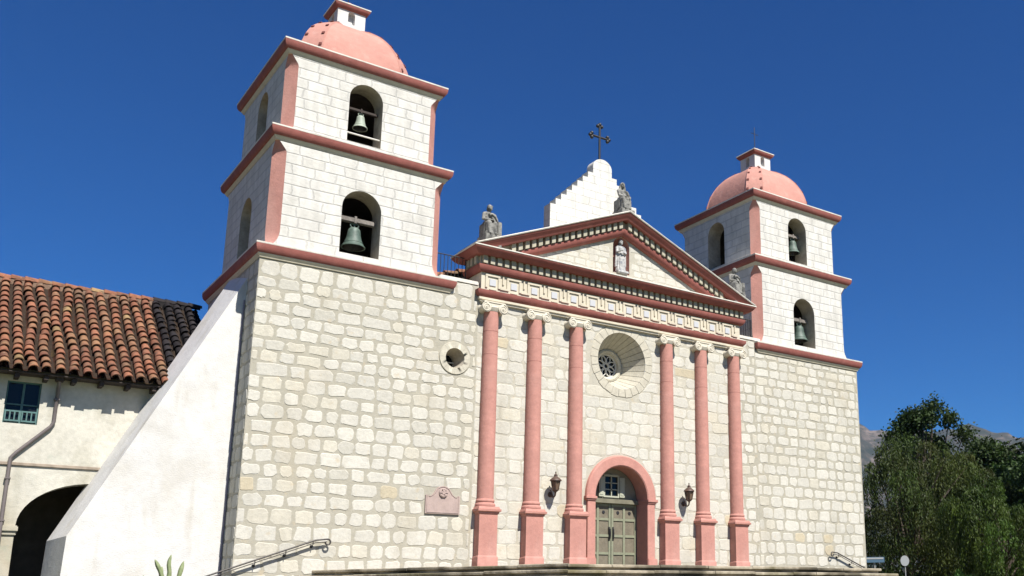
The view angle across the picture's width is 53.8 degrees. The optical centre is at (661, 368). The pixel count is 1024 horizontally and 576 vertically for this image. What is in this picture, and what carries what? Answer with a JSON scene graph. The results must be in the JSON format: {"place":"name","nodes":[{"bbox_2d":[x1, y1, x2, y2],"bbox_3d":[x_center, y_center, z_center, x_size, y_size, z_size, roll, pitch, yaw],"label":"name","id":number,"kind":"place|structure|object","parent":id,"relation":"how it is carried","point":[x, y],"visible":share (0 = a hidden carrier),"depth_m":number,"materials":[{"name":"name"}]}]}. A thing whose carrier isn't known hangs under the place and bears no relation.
{"place":"outdoors","nodes":[
{"label":"outdoors","id":0,"kind":"place"},
{"bbox_2d":[0,0,1023,437],"label":"sky","id":1,"kind":"structure","parent":0,"point":[122,127],"materials":[{"name":"blue"}]},
{"bbox_2d":[859,424,1023,572],"bbox_3d":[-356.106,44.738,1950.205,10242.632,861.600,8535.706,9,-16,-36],"label":"mountains","id":2,"kind":"structure","parent":0,"point":[868,437],"depth_m":4217.11,"materials":[{"name":"grey"}]},
{"label":"ground","id":3,"kind":"structure","parent":0,"visible":0},
{"bbox_2d":[0,273,201,575],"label":"friary wing","id":4,"kind":"structure","parent":3,"relation":"on","point":[83,370],"depth_m":30.52,"materials":[{"name":"white paint"}]},
{"bbox_2d":[2,380,41,424],"bbox_3d":[-18.735,1.020,29.086,0.860,1.250,0.120,9,-16,-36],"label":"window","id":5,"kind":"structure","parent":4,"relation":"in","point":[22,400],"depth_m":29.11,"materials":[{"name":"blue glass"}]},
{"bbox_2d":[143,555,183,575],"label":"cactus","id":6,"kind":"object","parent":3,"relation":"on","point":[159,568],"visible":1,"depth_m":27.37,"materials":[{"name":"green plant"}]},
{"bbox_2d":[41,0,866,575],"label":"mission church","id":7,"kind":"structure","parent":3,"relation":"on","point":[355,408],"depth_m":35.11,"materials":[{"name":"stone"}]},
{"bbox_2d":[206,538,330,575],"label":"handrail","id":8,"kind":"object","parent":7,"relation":"attached to","point":[283,555],"visible":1,"depth_m":29.45,"materials":[{"name":"black metal"}]},
{"bbox_2d":[341,215,373,251],"bbox_3d":[-10.437,-4.551,33.679,1.196,1.212,0.799,1,-13,-7],"label":"bell","id":9,"kind":"object","parent":7,"relation":"hanging from","point":[352,242],"visible":1,"depth_m":33.60,"materials":[{"name":"green metal"}]},
{"bbox_2d":[347,106,379,141],"bbox_3d":[-10.565,-8.567,34.888,1.230,1.160,0.570,9,-16,-36],"label":"bell","id":10,"kind":"object","parent":7,"relation":"hanging from","point":[359,125],"visible":0.99,"depth_m":34.86,"materials":[{"name":"green metal"}]},
{"bbox_2d":[424,486,459,514],"bbox_3d":[-7.303,4.407,33.186,1.240,0.930,0.157,9,-16,-36],"label":"wall plaque","id":11,"kind":"object","parent":7,"relation":"attached to","point":[441,500],"depth_m":33.16,"materials":[{"name":"stone"}]},
{"bbox_2d":[477,205,501,247],"bbox_3d":[-6.249,-5.182,36.248,0.685,1.701,0.783,9,-16,-36],"label":"seated statue","id":12,"kind":"object","parent":7,"relation":"on","point":[490,226],"visible":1,"depth_m":36.08,"materials":[{"name":"grey stone"}]},
{"bbox_2d":[548,472,561,497],"bbox_3d":[-3.839,4.181,35.644,0.450,0.946,0.605,9,-16,-36],"label":"wall lantern","id":13,"kind":"object","parent":7,"relation":"attached to","point":[555,480],"depth_m":35.49,"materials":[{"name":"brown metal"}]},
{"bbox_2d":[590,326,651,397],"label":"round window","id":14,"kind":"structure","parent":7,"relation":"in","point":[620,361],"depth_m":39.56,"materials":[{"name":"stone"}]},
{"bbox_2d":[614,240,628,274],"bbox_3d":[-1.625,-4.489,39.960,0.548,1.466,0.485,9,-16,-36],"label":"standing statue","id":15,"kind":"object","parent":7,"relation":"in","point":[620,259],"visible":1,"depth_m":39.81,"materials":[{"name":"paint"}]},
{"bbox_2d":[612,183,634,213],"bbox_3d":[-1.513,-6.749,40.353,0.668,1.705,0.783,9,-16,-36],"label":"seated statue","id":16,"kind":"object","parent":7,"relation":"on","point":[622,202],"visible":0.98,"depth_m":40.14,"materials":[{"name":"grey stone"}]},
{"bbox_2d":[681,483,693,506],"bbox_3d":[1.048,5.012,39.284,0.450,0.946,0.605,9,-16,-36],"label":"wall lantern","id":17,"kind":"object","parent":7,"relation":"attached to","point":[688,491],"depth_m":39.13,"materials":[{"name":"brown metal"}]},
{"bbox_2d":[728,268,745,301],"bbox_3d":[3.223,-3.580,43.306,0.685,1.701,0.783,9,-16,-36],"label":"seated statue","id":18,"kind":"object","parent":7,"relation":"on","point":[735,283],"visible":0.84,"depth_m":43.16,"materials":[{"name":"grey stone"}]},
{"bbox_2d":[788,234,799,255],"bbox_3d":[6.293,-5.911,47.643,1.320,1.059,0.680,9,-16,-36],"label":"bell","id":19,"kind":"object","parent":7,"relation":"hanging from","point":[793,250],"visible":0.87,"depth_m":47.55,"materials":[{"name":"green metal"}]},
{"bbox_2d":[794,318,807,343],"bbox_3d":[6.460,-1.748,46.527,1.560,1.235,0.800,9,-16,-36],"label":"bell","id":20,"kind":"object","parent":7,"relation":"hanging from","point":[799,335],"visible":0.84,"depth_m":46.40,"materials":[{"name":"green metal"}]},
{"bbox_2d":[831,551,864,567],"bbox_3d":[8.658,8.837,44.609,3.083,1.104,0.186,9,-16,-36],"label":"handrail","id":21,"kind":"object","parent":7,"relation":"attached to","point":[832,552],"visible":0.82,"depth_m":44.27,"materials":[{"name":"black metal"}]},
{"bbox_2d":[307,563,898,575],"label":"stone steps","id":22,"kind":"structure","parent":3,"relation":"on","point":[563,569],"depth_m":27.71,"materials":[{"name":"stone"}]},
{"bbox_2d":[866,557,883,567],"bbox_3d":[11.972,12.236,55.382,1.100,3.328,0.150,-4,-13,13],"label":"panel sign","id":23,"kind":"object","parent":3,"relation":"on","point":[873,559],"visible":0.73,"depth_m":55.66,"materials":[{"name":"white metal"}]},
{"bbox_2d":[870,564,918,575],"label":"shrub","id":24,"kind":"object","parent":3,"relation":"on","point":[897,571],"visible":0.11,"depth_m":87.02,"materials":[{"name":"green plant"}]},
{"bbox_2d":[901,555,908,575],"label":"round sign","id":25,"kind":"object","parent":3,"relation":"on","point":[904,560],"visible":1,"depth_m":59.13,"materials":[{"name":"white metal"}]},
{"bbox_2d":[862,436,983,575],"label":"pepper tree","id":26,"kind":"object","parent":3,"relation":"on","point":[912,547],"visible":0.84,"depth_m":75.22,"materials":[{"name":"green plant"}]},
{"bbox_2d":[874,391,980,570],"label":"broadleaf tree","id":27,"kind":"object","parent":3,"relation":"on","point":[911,423],"visible":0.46,"depth_m":97.19,"materials":[{"name":"green plant"}]},
{"bbox_2d":[889,451,1014,575],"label":"pepper tree","id":28,"kind":"object","parent":3,"relation":"on","point":[970,457],"visible":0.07,"depth_m":79.25,"materials":[{"name":"green plant"}]},
{"bbox_2d":[945,569,975,575],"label":"shrub","id":29,"kind":"object","parent":3,"relation":"on","point":[957,572],"visible":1,"depth_m":65.62,"materials":[{"name":"green plant"}]},
{"bbox_2d":[932,434,1023,527],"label":"broadleaf tree","id":30,"kind":"object","parent":3,"relation":"on","point":[988,453],"visible":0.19,"depth_m":87.36,"materials":[{"name":"green plant"}]},
{"bbox_2d":[936,474,1023,575],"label":"pepper tree","id":31,"kind":"object","parent":3,"relation":"on","point":[998,556],"visible":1,"depth_m":68.12,"materials":[{"name":"green plant"}]},
{"bbox_2d":[994,436,1023,551],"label":"broadleaf tree","id":32,"kind":"object","parent":3,"relation":"on","point":[1017,474],"visible":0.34,"depth_m":79.50,"materials":[{"name":"green plant"}]}
]}

